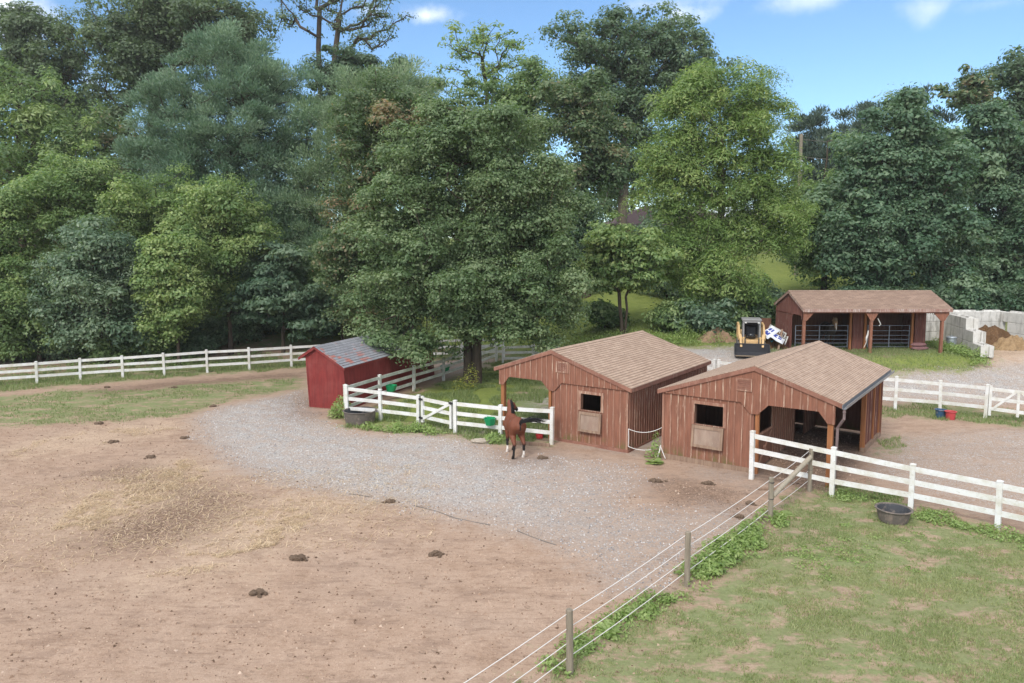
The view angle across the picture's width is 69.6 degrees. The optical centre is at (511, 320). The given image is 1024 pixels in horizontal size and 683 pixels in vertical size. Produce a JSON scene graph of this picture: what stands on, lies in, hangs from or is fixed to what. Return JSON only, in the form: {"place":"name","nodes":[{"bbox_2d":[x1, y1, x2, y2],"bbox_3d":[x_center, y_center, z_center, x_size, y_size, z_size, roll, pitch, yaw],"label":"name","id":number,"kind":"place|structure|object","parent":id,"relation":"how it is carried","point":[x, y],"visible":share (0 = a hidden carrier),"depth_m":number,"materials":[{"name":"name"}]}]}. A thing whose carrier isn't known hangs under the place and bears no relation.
{"place":"outdoors","nodes":[
{"label":"outdoors","id":0,"kind":"place"},
{"bbox_2d":[0,238,1023,682],"bbox_3d":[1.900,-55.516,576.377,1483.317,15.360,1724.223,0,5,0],"label":"ground","id":1,"kind":"structure","parent":0,"point":[990,452],"depth_m":17.78,"materials":[{"name":"soil"}]},
{"bbox_2d":[0,337,45,361],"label":"bush","id":2,"kind":"object","parent":1,"relation":"on","point":[33,357],"visible":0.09,"depth_m":45.76,"materials":[{"name":"green plant"}]},
{"bbox_2d":[0,179,66,333],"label":"hedge tree","id":3,"kind":"object","parent":1,"relation":"on","point":[11,206],"visible":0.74,"depth_m":44.76,"materials":[{"name":"green plant"}]},
{"bbox_2d":[0,260,88,364],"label":"hedge tree","id":4,"kind":"object","parent":1,"relation":"on","point":[11,327],"visible":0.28,"depth_m":44.16,"materials":[{"name":"green plant"}]},
{"bbox_2d":[9,331,85,362],"bbox_3d":[-29.192,1.233,46.871,5.009,2.835,4.604,-1,6,-15],"label":"bush","id":5,"kind":"object","parent":1,"relation":"on","point":[53,355],"visible":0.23,"depth_m":45.66,"materials":[{"name":"green plant"}]},
{"bbox_2d":[0,0,111,268],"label":"oak tree","id":6,"kind":"object","parent":1,"relation":"on","point":[23,29],"visible":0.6,"depth_m":71.93,"materials":[{"name":"green plant"}]},
{"bbox_2d":[0,57,122,267],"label":"locust tree","id":7,"kind":"object","parent":1,"relation":"on","point":[37,126],"visible":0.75,"depth_m":55.48,"materials":[{"name":"green plant"}]},
{"bbox_2d":[0,89,157,208],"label":"background tree","id":8,"kind":"object","parent":1,"relation":"on","point":[90,157],"depth_m":88.15,"materials":[{"name":"green plant"}]},
{"bbox_2d":[21,213,161,363],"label":"hedge tree","id":9,"kind":"object","parent":1,"relation":"on","point":[92,271],"visible":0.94,"depth_m":43.51,"materials":[{"name":"green plant"}]},
{"bbox_2d":[0,136,201,261],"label":"hedge tree","id":10,"kind":"object","parent":1,"relation":"on","point":[129,208],"visible":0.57,"depth_m":47.24,"materials":[{"name":"green plant"}]},
{"bbox_2d":[67,316,141,364],"bbox_3d":[-26.082,0.967,46.573,6.054,3.395,4.872,0,5,0],"label":"bush","id":11,"kind":"object","parent":1,"relation":"on","point":[102,351],"visible":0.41,"depth_m":44.92,"materials":[{"name":"green plant"}]},
{"bbox_2d":[78,109,158,191],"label":"brown tinged tree","id":12,"kind":"object","parent":1,"relation":"on","point":[119,130],"visible":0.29,"depth_m":57.79,"materials":[{"name":"green plant"}]},
{"bbox_2d":[116,314,191,360],"bbox_3d":[-22.677,0.904,46.949,4.785,3.446,4.992,3,6,30],"label":"bush","id":13,"kind":"object","parent":1,"relation":"on","point":[151,349],"visible":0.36,"depth_m":45.74,"materials":[{"name":"green plant"}]},
{"bbox_2d":[1,349,308,375],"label":"weeds","id":14,"kind":"object","parent":1,"relation":"on","point":[160,359],"visible":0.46,"depth_m":44.78,"materials":[{"name":"green plant"}]},
{"bbox_2d":[43,0,284,163],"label":"oak tree","id":15,"kind":"object","parent":1,"relation":"on","point":[138,38],"visible":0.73,"depth_m":69.25,"materials":[{"name":"green plant"}]},
{"bbox_2d":[126,229,219,365],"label":"hedge tree","id":16,"kind":"object","parent":1,"relation":"on","point":[171,275],"visible":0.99,"depth_m":43.52,"materials":[{"name":"green plant"}]},
{"bbox_2d":[180,325,224,356],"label":"bush","id":17,"kind":"object","parent":1,"relation":"on","point":[202,340],"visible":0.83,"depth_m":47.58,"materials":[{"name":"green plant"}]},
{"bbox_2d":[0,426,440,576],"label":"straw","id":18,"kind":"object","parent":1,"relation":"on","point":[194,478],"visible":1,"depth_m":19.87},
{"bbox_2d":[152,170,289,354],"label":"hedge tree","id":19,"kind":"object","parent":1,"relation":"on","point":[223,206],"visible":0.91,"depth_m":46.48,"materials":[{"name":"green plant"}]},
{"bbox_2d":[109,15,337,312],"bbox_3d":[-21.065,-11.223,55.529,17.233,22.324,11.907,0,5,0],"label":"pine tree","id":20,"kind":"object","parent":1,"relation":"on","point":[257,100],"visible":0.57,"depth_m":52.82,"materials":[{"name":"green plant"}]},
{"bbox_2d":[192,308,269,345],"bbox_3d":[-19.054,0.154,50.484,4.856,3.062,5.097,0,5,0],"label":"bush","id":21,"kind":"object","parent":1,"relation":"on","point":[219,327],"visible":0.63,"depth_m":49.48,"materials":[{"name":"green plant"}]},
{"bbox_2d":[0,337,504,382],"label":"rail fence","id":22,"kind":"object","parent":1,"relation":"on","point":[122,370],"visible":0.61,"depth_m":41.37,"materials":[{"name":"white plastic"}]},
{"bbox_2d":[248,588,267,597],"bbox_3d":[-5.198,5.588,15.107,0.404,0.139,0.263,2,6,17],"label":"dung pile","id":23,"kind":"object","parent":1,"relation":"on","point":[258,592],"visible":1,"depth_m":15.07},
{"bbox_2d":[253,310,295,334],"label":"bush","id":24,"kind":"object","parent":1,"relation":"on","point":[273,328],"visible":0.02,"depth_m":51.26,"materials":[{"name":"green plant"}]},
{"bbox_2d":[204,238,344,355],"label":"dogwood tree","id":25,"kind":"object","parent":1,"relation":"on","point":[280,287],"visible":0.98,"depth_m":46.92,"materials":[{"name":"green plant"}]},
{"bbox_2d":[306,315,355,338],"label":"bush","id":26,"kind":"object","parent":1,"relation":"on","point":[337,331],"visible":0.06,"depth_m":50.94,"materials":[{"name":"green plant"}]},
{"bbox_2d":[294,242,382,339],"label":"hedge tree","id":27,"kind":"object","parent":1,"relation":"on","point":[312,279],"visible":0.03,"depth_m":48.84,"materials":[{"name":"green plant"}]},
{"bbox_2d":[327,395,350,419],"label":"shrub","id":28,"kind":"object","parent":1,"relation":"on","point":[339,409],"visible":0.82,"depth_m":30.93,"materials":[{"name":"green plant"}]},
{"bbox_2d":[271,0,418,227],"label":"dead topped tree","id":29,"kind":"object","parent":1,"relation":"on","point":[337,27],"visible":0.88,"depth_m":76.46,"materials":[{"name":"green plant"}]},
{"bbox_2d":[298,42,415,132],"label":"oak tree","id":30,"kind":"object","parent":1,"relation":"on","point":[346,55],"visible":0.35,"depth_m":72.46,"materials":[{"name":"green plant"}]},
{"bbox_2d":[265,54,452,278],"bbox_3d":[-10.959,-9.600,54.233,13.984,19.761,9.850,-4,7,-37],"label":"pine tree","id":31,"kind":"object","parent":1,"relation":"on","point":[313,173],"visible":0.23,"depth_m":52.05,"materials":[{"name":"green plant"}]},
{"bbox_2d":[343,406,376,424],"bbox_3d":[-6.261,3.945,30.314,1.396,0.520,1.396,0,5,0],"label":"water tub","id":32,"kind":"object","parent":1,"relation":"on","point":[352,417],"visible":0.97,"depth_m":29.82,"materials":[{"name":"metal"}]},
{"bbox_2d":[297,329,433,408],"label":"narrow shed","id":33,"kind":"structure","parent":1,"relation":"on","point":[332,368],"depth_m":33.30,"materials":[{"name":"red paint"}]},
{"bbox_2d":[301,62,444,328],"bbox_3d":[-7.945,-6.676,44.729,8.504,18.964,8.783,3,6,29],"label":"pear tree","id":34,"kind":"object","parent":1,"relation":"on","point":[381,109],"visible":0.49,"depth_m":43.59,"materials":[{"name":"green plant"}]},
{"bbox_2d":[344,385,420,424],"bbox_3d":[-5.299,3.597,30.320,3.442,1.779,0.397,2,6,18],"label":"rail fence","id":35,"kind":"object","parent":1,"relation":"on","point":[381,402],"visible":0.95,"depth_m":30.41,"materials":[{"name":"white wood"}]},
{"bbox_2d":[360,420,446,435],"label":"weeds","id":36,"kind":"object","parent":1,"relation":"on","point":[397,426],"visible":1,"depth_m":28.62,"materials":[{"name":"green plant"}]},
{"bbox_2d":[343,342,497,418],"bbox_3d":[-4.172,2.796,38.876,0.569,1.808,17.187,2,6,20],"label":"rail fence","id":37,"kind":"object","parent":1,"relation":"on","point":[380,377],"visible":0.58,"depth_m":36.96,"materials":[{"name":"wood"}]},
{"bbox_2d":[384,104,524,257],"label":"background tree","id":38,"kind":"object","parent":1,"relation":"on","point":[465,167],"visible":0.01,"depth_m":58.90,"materials":[{"name":"green plant"}]},
{"bbox_2d":[326,76,605,384],"bbox_3d":[-2.534,-4.720,38.432,14.841,16.221,9.593,0,5,0],"label":"pear tree","id":39,"kind":"object","parent":1,"relation":"on","point":[430,265],"visible":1,"depth_m":37.26,"materials":[{"name":"green plant"}]},
{"bbox_2d":[453,363,478,389],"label":"ivy","id":40,"kind":"object","parent":1,"relation":"on","point":[465,384],"visible":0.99,"depth_m":37.15,"materials":[{"name":"green plant"}]},
{"bbox_2d":[430,18,533,108],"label":"sparse tree","id":41,"kind":"object","parent":1,"relation":"on","point":[480,38],"visible":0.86,"depth_m":63.58,"materials":[{"name":"green plant"}]},
{"bbox_2d":[484,431,505,443],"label":"weed clump","id":42,"kind":"object","parent":1,"relation":"on","point":[496,439],"visible":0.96,"depth_m":26.98,"materials":[{"name":"green plant"}]},
{"bbox_2d":[453,400,554,444],"bbox_3d":[-0.340,3.894,27.602,4.137,1.711,0.284,2,6,24],"label":"rail fence","id":43,"kind":"object","parent":1,"relation":"on","point":[500,417],"visible":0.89,"depth_m":27.70,"materials":[{"name":"white wood"}]},
{"bbox_2d":[418,396,452,428],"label":"fence gate","id":44,"kind":"structure","parent":43,"relation":"attached to","point":[422,399],"depth_m":28.91,"materials":[{"name":"white wood"}]},
{"bbox_2d":[452,51,570,265],"bbox_3d":[0.478,-11.630,60.887,9.581,20.622,9.336,-3,6,-27],"label":"background tree","id":45,"kind":"object","parent":1,"relation":"on","point":[518,91],"visible":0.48,"depth_m":59.44,"materials":[{"name":"green plant"}]},
{"bbox_2d":[0,317,1023,682],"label":"grass","id":46,"kind":"structure","parent":1,"relation":"on","point":[536,393],"depth_m":16.87,"materials":[{"name":"plant"}]},
{"bbox_2d":[503,398,547,458],"bbox_3d":[0.266,3.743,25.391,1.094,1.837,2.184,-3,6,-30],"label":"horse","id":47,"kind":"object","parent":1,"relation":"on","point":[514,424],"visible":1,"depth_m":24.95},
{"bbox_2d":[509,440,549,446],"bbox_3d":[0.573,4.466,26.616,1.642,0.175,0.060,2,6,19],"label":"timber","id":48,"kind":"object","parent":1,"relation":"on","point":[534,444],"visible":0.64,"depth_m":26.51,"materials":[{"name":"brown wood"}]},
{"bbox_2d":[537,184,611,297],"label":"background tree","id":49,"kind":"object","parent":1,"relation":"on","point":[581,230],"visible":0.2,"depth_m":56.37,"materials":[{"name":"green plant"}]},
{"bbox_2d":[524,65,641,297],"bbox_3d":[5.391,-10.518,57.232,9.020,17.635,7.513,0,5,0],"label":"background tree","id":50,"kind":"object","parent":1,"relation":"on","point":[579,111],"visible":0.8,"depth_m":55.66,"materials":[{"name":"green plant"}]},
{"bbox_2d":[494,330,710,452],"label":"horse shed","id":51,"kind":"structure","parent":1,"relation":"on","point":[603,394],"depth_m":27.14,"materials":[{"name":"red"}]},
{"bbox_2d":[578,390,603,412],"bbox_3d":[2.867,2.915,26.467,1.020,0.720,0.178,4,7,35],"label":"window frame","id":52,"kind":"structure","parent":51,"relation":"in","point":[580,392],"depth_m":26.44,"materials":[{"name":"wood"}]},
{"bbox_2d":[188,345,1022,595],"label":"gravel","id":53,"kind":"structure","parent":1,"relation":"on","point":[480,470],"depth_m":23.63,"materials":[{"name":"gravel"}]},
{"bbox_2d":[579,298,633,328],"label":"bush","id":54,"kind":"object","parent":1,"relation":"on","point":[603,313],"visible":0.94,"depth_m":46.80,"materials":[{"name":"green plant"}]},
{"bbox_2d":[595,618,622,639],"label":"broadleaf plant","id":55,"kind":"object","parent":1,"relation":"on","point":[615,629],"visible":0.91,"depth_m":13.64,"materials":[{"name":"green plant"}]},
{"bbox_2d":[502,344,716,369],"bbox_3d":[5.002,2.179,40.897,14.633,2.570,1.380,5,8,44],"label":"rail fence","id":56,"kind":"object","parent":1,"relation":"on","point":[714,361],"visible":0.23,"depth_m":45.41,"materials":[{"name":"white wood"}]},
{"bbox_2d":[535,588,687,678],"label":"weeds","id":57,"kind":"object","parent":1,"relation":"on","point":[578,644],"visible":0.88,"depth_m":13.93,"materials":[{"name":"green plant"}]},
{"bbox_2d":[569,210,686,333],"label":"tree","id":58,"kind":"object","parent":1,"relation":"on","point":[615,253],"visible":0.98,"depth_m":43.88,"materials":[{"name":"green plant"}]},
{"bbox_2d":[591,141,667,218],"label":"background tree","id":59,"kind":"object","parent":1,"relation":"on","point":[631,192],"visible":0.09,"depth_m":90.64,"materials":[{"name":"green plant"}]},
{"bbox_2d":[464,448,813,682],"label":"rope fence","id":60,"kind":"object","parent":1,"relation":"on","point":[772,495],"visible":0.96,"depth_m":15.39,"materials":[{"name":"wood"}]},
{"bbox_2d":[534,0,745,231],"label":"oak tree","id":61,"kind":"object","parent":1,"relation":"on","point":[667,44],"visible":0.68,"depth_m":70.47,"materials":[{"name":"green plant"}]},
{"bbox_2d":[556,323,735,346],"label":"weeds","id":62,"kind":"object","parent":1,"relation":"on","point":[677,340],"visible":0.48,"depth_m":42.68,"materials":[{"name":"green plant"}]},
{"bbox_2d":[644,433,662,459],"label":"vine","id":63,"kind":"object","parent":1,"relation":"on","point":[655,447],"visible":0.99,"depth_m":25.12,"materials":[{"name":"green plant"}]},
{"bbox_2d":[633,201,701,297],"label":"background tree","id":64,"kind":"object","parent":1,"relation":"on","point":[644,225],"visible":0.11,"depth_m":54.89,"materials":[{"name":"green plant"}]},
{"bbox_2d":[641,296,700,333],"bbox_3d":[9.804,-0.358,44.565,3.747,2.274,2.973,4,7,36],"label":"bush","id":65,"kind":"object","parent":1,"relation":"on","point":[659,315],"visible":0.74,"depth_m":44.01,"materials":[{"name":"green plant"}]},
{"bbox_2d":[605,202,740,248],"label":"house","id":66,"kind":"structure","parent":1,"relation":"on","point":[633,217],"depth_m":80.49,"materials":[{"name":"brick"}]},
{"bbox_2d":[667,294,740,333],"bbox_3d":[11.544,-0.362,44.051,4.049,2.410,3.893,4,7,37],"label":"bush","id":67,"kind":"object","parent":1,"relation":"on","point":[705,317],"visible":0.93,"depth_m":43.31,"materials":[{"name":"green plant"}]},
{"bbox_2d":[696,327,735,342],"bbox_3d":[11.900,0.861,42.875,2.500,0.996,1.800,0,5,0],"label":"soil heap","id":68,"kind":"object","parent":1,"relation":"on","point":[705,338],"visible":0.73,"depth_m":42.43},
{"bbox_2d":[619,55,823,314],"bbox_3d":[13.096,-7.943,46.026,12.716,16.794,8.067,0,5,0],"label":"walnut tree","id":69,"kind":"object","parent":1,"relation":"on","point":[680,162],"visible":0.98,"depth_m":45.04,"materials":[{"name":"green plant"}]},
{"bbox_2d":[703,291,755,330],"bbox_3d":[13.440,-0.702,45.780,3.235,3.125,3.843,-2,6,-18],"label":"bush","id":70,"kind":"object","parent":1,"relation":"on","point":[743,312],"visible":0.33,"depth_m":45.05,"materials":[{"name":"green plant"}]},
{"bbox_2d":[673,505,790,591],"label":"weeds","id":71,"kind":"object","parent":1,"relation":"on","point":[727,554],"visible":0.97,"depth_m":17.13,"materials":[{"name":"green plant"}]},
{"bbox_2d":[734,317,770,356],"bbox_3d":[12.884,0.841,39.664,1.794,1.858,2.968,1,6,14],"label":"skid loader","id":72,"kind":"object","parent":1,"relation":"on","point":[750,342],"visible":0.99,"depth_m":39.21,"materials":[{"name":"metal"}]},
{"bbox_2d":[738,273,785,322],"bbox_3d":[15.959,-1.252,46.891,5.712,3.556,3.646,-3,6,-29],"label":"bush","id":73,"kind":"object","parent":1,"relation":"on","point":[757,310],"visible":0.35,"depth_m":46.10,"materials":[{"name":"green plant"}]},
{"bbox_2d":[761,333,789,348],"bbox_3d":[14.498,1.123,41.564,1.900,1.142,2.000,0,5,0],"label":"rubbish heap","id":74,"kind":"object","parent":1,"relation":"on","point":[773,343],"visible":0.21,"depth_m":41.00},
{"bbox_2d":[657,341,894,487],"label":"horse shed","id":75,"kind":"structure","parent":1,"relation":"on","point":[713,417],"depth_m":24.26,"materials":[{"name":"red"}]},
{"bbox_2d":[691,400,726,428],"bbox_3d":[6.461,3.061,24.089,1.170,0.800,0.178,4,7,36],"label":"window frame","id":76,"kind":"structure","parent":75,"relation":"in","point":[694,402],"depth_m":24.07,"materials":[{"name":"wood"}]},
{"bbox_2d":[779,112,826,258],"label":"spruce tree","id":77,"kind":"object","parent":1,"relation":"on","point":[806,135],"visible":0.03,"depth_m":72.48,"materials":[{"name":"green plant"}]},
{"bbox_2d":[786,104,837,185],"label":"spruce tree","id":78,"kind":"object","parent":1,"relation":"on","point":[816,118],"visible":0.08,"depth_m":69.50,"materials":[{"name":"green plant"}]},
{"bbox_2d":[794,134,830,274],"bbox_3d":[44.016,-10.351,68.893,38.202,12.972,0.471,-1,6,-11],"label":"utility pole","id":79,"kind":"object","parent":1,"relation":"on","point":[801,139],"visible":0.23,"depth_m":64.81,"materials":[{"name":"wood"}]},
{"bbox_2d":[776,128,861,289],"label":"background tree","id":80,"kind":"object","parent":1,"relation":"on","point":[805,267],"visible":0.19,"depth_m":55.26,"materials":[{"name":"green plant"}]},
{"bbox_2d":[797,120,852,252],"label":"spruce tree","id":81,"kind":"object","parent":1,"relation":"on","point":[828,131],"visible":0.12,"depth_m":66.69,"materials":[{"name":"green plant"}]},
{"bbox_2d":[820,317,837,345],"bbox_3d":[17.997,0.637,41.755,0.597,1.773,1.985,0,5,0],"label":"horse","id":82,"kind":"object","parent":1,"relation":"on","point":[834,321],"visible":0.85,"depth_m":41.52},
{"bbox_2d":[814,105,855,167],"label":"spruce tree","id":83,"kind":"object","parent":1,"relation":"on","point":[845,114],"visible":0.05,"depth_m":71.01,"materials":[{"name":"green plant"}]},
{"bbox_2d":[772,523,923,580],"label":"weeds","id":84,"kind":"object","parent":1,"relation":"on","point":[821,559],"visible":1,"depth_m":16.96,"materials":[{"name":"green plant"}]},
{"bbox_2d":[717,359,989,417],"bbox_3d":[15.052,3.128,33.392,11.143,2.175,0.793,2,6,24],"label":"rail fence","id":85,"kind":"object","parent":1,"relation":"on","point":[896,389],"visible":0.57,"depth_m":32.11,"materials":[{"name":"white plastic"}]},
{"bbox_2d":[988,385,1023,416],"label":"fence gate","id":86,"kind":"structure","parent":85,"relation":"attached to","point":[1018,401],"depth_m":30.45,"materials":[{"name":"white wood"}]},
{"bbox_2d":[840,107,883,167],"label":"spruce tree","id":87,"kind":"object","parent":1,"relation":"on","point":[856,124],"visible":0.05,"depth_m":68.09,"materials":[{"name":"green plant"}]},
{"bbox_2d":[774,290,952,353],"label":"stable","id":88,"kind":"structure","parent":1,"relation":"on","point":[803,315],"depth_m":40.84,"materials":[{"name":"red"}]},
{"bbox_2d":[851,99,893,134],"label":"spruce tree","id":89,"kind":"object","parent":1,"relation":"on","point":[863,105],"visible":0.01,"depth_m":69.39,"materials":[{"name":"green plant"}]},
{"bbox_2d":[749,430,1023,529],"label":"rail fence","id":90,"kind":"object","parent":1,"relation":"on","point":[1000,486],"visible":0.94,"depth_m":20.19,"materials":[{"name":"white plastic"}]},
{"bbox_2d":[874,502,913,524],"bbox_3d":[9.955,5.070,19.218,0.916,0.360,0.916,0,5,0],"label":"water tub","id":91,"kind":"object","parent":1,"relation":"on","point":[891,513],"visible":0.99,"depth_m":19.10,"materials":[{"name":"plastic"}]},
{"bbox_2d":[798,82,997,295],"bbox_3d":[26.364,-8.228,50.299,13.543,15.892,8.143,0,5,0],"label":"maple tree","id":92,"kind":"object","parent":1,"relation":"on","point":[898,213],"visible":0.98,"depth_m":48.90,"materials":[{"name":"green plant"}]},
{"bbox_2d":[888,279,959,305],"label":"bush","id":93,"kind":"object","parent":1,"relation":"on","point":[938,290],"visible":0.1,"depth_m":48.13,"materials":[{"name":"green plant"}]},
{"bbox_2d":[825,489,1023,549],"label":"weeds","id":94,"kind":"object","parent":1,"relation":"on","point":[927,515],"visible":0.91,"depth_m":19.09,"materials":[{"name":"green plant"}]},
{"bbox_2d":[890,82,961,264],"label":"spruce tree","id":95,"kind":"object","parent":1,"relation":"on","point":[927,90],"visible":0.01,"depth_m":68.61,"materials":[{"name":"green plant"}]},
{"bbox_2d":[929,105,967,203],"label":"spruce tree","id":96,"kind":"object","parent":1,"relation":"on","point":[945,116],"visible":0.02,"depth_m":69.89,"materials":[{"name":"green plant"}]},
{"bbox_2d":[926,337,991,365],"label":"weeds","id":97,"kind":"object","parent":1,"relation":"on","point":[958,348],"visible":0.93,"depth_m":39.23,"materials":[{"name":"green plant"}]},
{"bbox_2d":[925,310,1005,340],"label":"concrete wall","id":98,"kind":"structure","parent":1,"relation":"on","point":[989,318],"depth_m":44.29,"materials":[{"name":"concrete"}]},
{"bbox_2d":[929,64,1004,206],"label":"rusty tree","id":99,"kind":"object","parent":1,"relation":"on","point":[971,86],"visible":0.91,"depth_m":63.73,"materials":[{"name":"green plant"}]},
{"bbox_2d":[943,312,993,357],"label":"concrete wall","id":100,"kind":"structure","parent":1,"relation":"on","point":[963,329],"depth_m":40.40,"materials":[{"name":"concrete"}]},
{"bbox_2d":[919,99,1023,286],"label":"maple tree","id":101,"kind":"object","parent":1,"relation":"on","point":[999,246],"visible":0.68,"depth_m":50.95,"materials":[{"name":"green plant"}]},
{"bbox_2d":[942,276,1023,311],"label":"bush","id":102,"kind":"object","parent":1,"relation":"on","point":[983,299],"visible":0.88,"depth_m":48.84,"materials":[{"name":"green plant"}]},
{"bbox_2d":[946,44,1023,125],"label":"oak tree","id":103,"kind":"object","parent":1,"relation":"on","point":[1012,74],"visible":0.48,"depth_m":65.24,"materials":[{"name":"green plant"}]},
{"bbox_2d":[978,325,1010,344],"bbox_3d":[28.000,0.897,42.979,3.400,1.314,2.400,0,5,0],"label":"compost heap","id":104,"kind":"object","parent":1,"relation":"on","point":[994,333],"visible":0.27,"depth_m":42.53,"materials":[{"name":"soil"}]},
{"bbox_2d":[990,283,1023,311],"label":"bush","id":105,"kind":"object","parent":1,"relation":"on","point":[1017,292],"visible":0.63,"depth_m":48.65,"materials":[{"name":"green plant"}]},
{"bbox_2d":[992,335,1023,350],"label":"straw heap","id":106,"kind":"object","parent":1,"relation":"on","point":[1012,343],"visible":0.83,"depth_m":40.68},
{"bbox_2d":[1003,311,1023,338],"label":"concrete wall","id":107,"kind":"structure","parent":1,"relation":"on","point":[1015,321],"depth_m":43.30,"materials":[{"name":"concrete"}]},
{"bbox_2d":[0,0,1023,237],"label":"sky","id":108,"kind":"structure","parent":0,"point":[835,54],"materials":[{"name":"blue"}]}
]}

